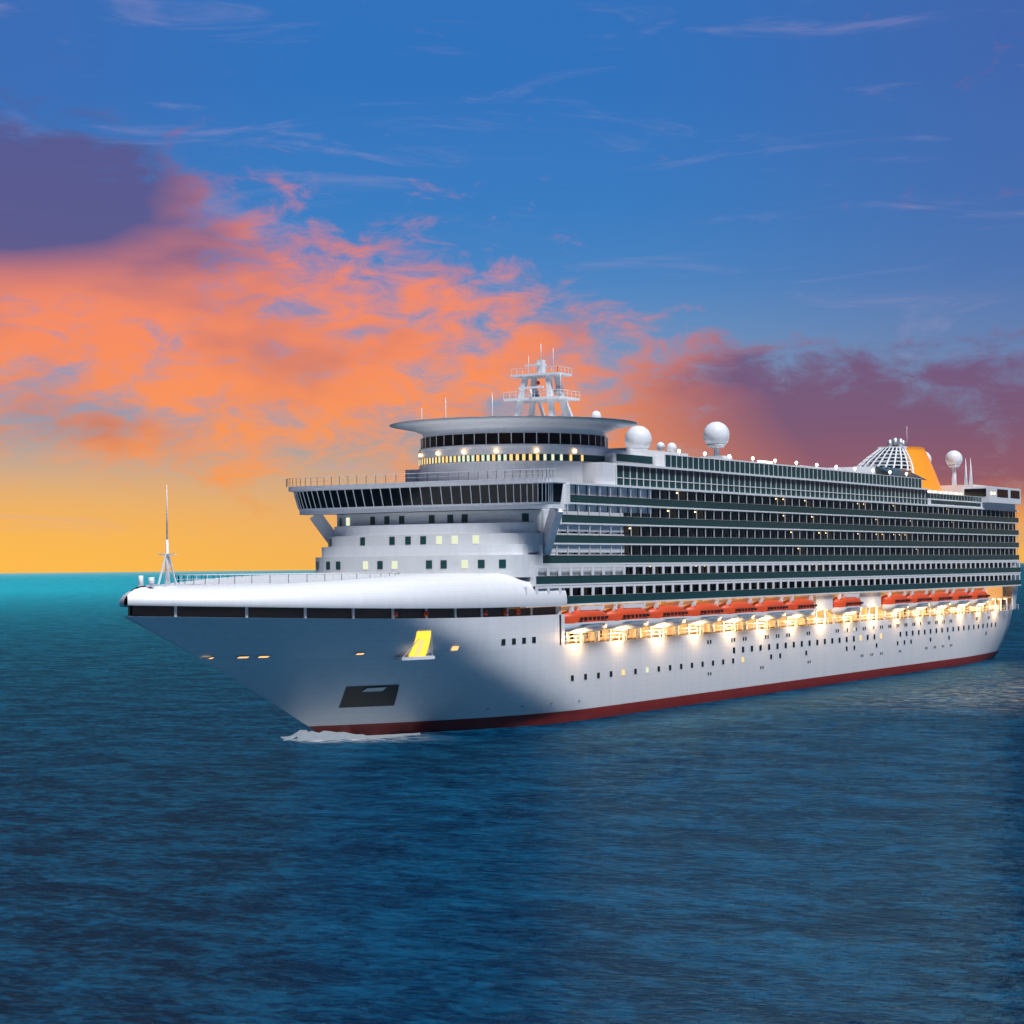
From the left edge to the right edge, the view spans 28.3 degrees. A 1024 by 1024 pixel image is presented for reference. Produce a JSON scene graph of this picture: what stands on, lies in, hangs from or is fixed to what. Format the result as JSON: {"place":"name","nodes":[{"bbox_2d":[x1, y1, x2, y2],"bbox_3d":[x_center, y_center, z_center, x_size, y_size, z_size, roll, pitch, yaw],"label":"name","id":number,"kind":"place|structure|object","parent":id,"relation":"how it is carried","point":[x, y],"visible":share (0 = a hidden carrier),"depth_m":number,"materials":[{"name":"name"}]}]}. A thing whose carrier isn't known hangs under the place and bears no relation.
{"place":"outdoors","nodes":[
{"label":"outdoors","id":0,"kind":"place"},
{"bbox_2d":[0,563,1023,1023],"bbox_3d":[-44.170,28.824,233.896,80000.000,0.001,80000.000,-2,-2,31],"label":"sea","id":1,"kind":"structure","parent":0,"point":[186,837],"depth_m":156.78,"materials":[{"name":"blue liquid"}]},
{"bbox_2d":[281,730,419,740],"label":"bow wave foam","id":2,"kind":"object","parent":1,"relation":"on","point":[303,735],"visible":1,"depth_m":263.45,"materials":[{"name":"white"}]},
{"bbox_2d":[119,562,1017,735],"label":"ship hull","id":3,"kind":"object","parent":1,"relation":"on","point":[311,669],"visible":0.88,"depth_m":269.88,"materials":[{"name":"white metal"}]},
{"bbox_2d":[174,606,995,709],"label":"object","id":4,"kind":"object","parent":3,"relation":"attached to","point":[370,696],"visible":1,"depth_m":261.86,"materials":[{"name":"black"}]},
{"bbox_2d":[286,416,1020,643],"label":"ship superstructure","id":5,"kind":"object","parent":3,"relation":"on","point":[513,496],"visible":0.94,"depth_m":303.82,"materials":[{"name":"white metal"}]},
{"bbox_2d":[138,354,1020,586],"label":"ship decks","id":6,"kind":"object","parent":5,"relation":"on","point":[898,471],"visible":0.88,"depth_m":347.81,"materials":[{"name":"white metal"}]},
{"bbox_2d":[561,588,991,641],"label":"lifeboats","id":7,"kind":"object","parent":5,"relation":"attached to","point":[585,619],"visible":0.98,"depth_m":334.39,"materials":[{"name":"orange"}]},
{"bbox_2d":[0,0,1023,572],"label":"sky","id":8,"kind":"structure","parent":0,"point":[244,243],"materials":[{"name":"blue"}]}
]}

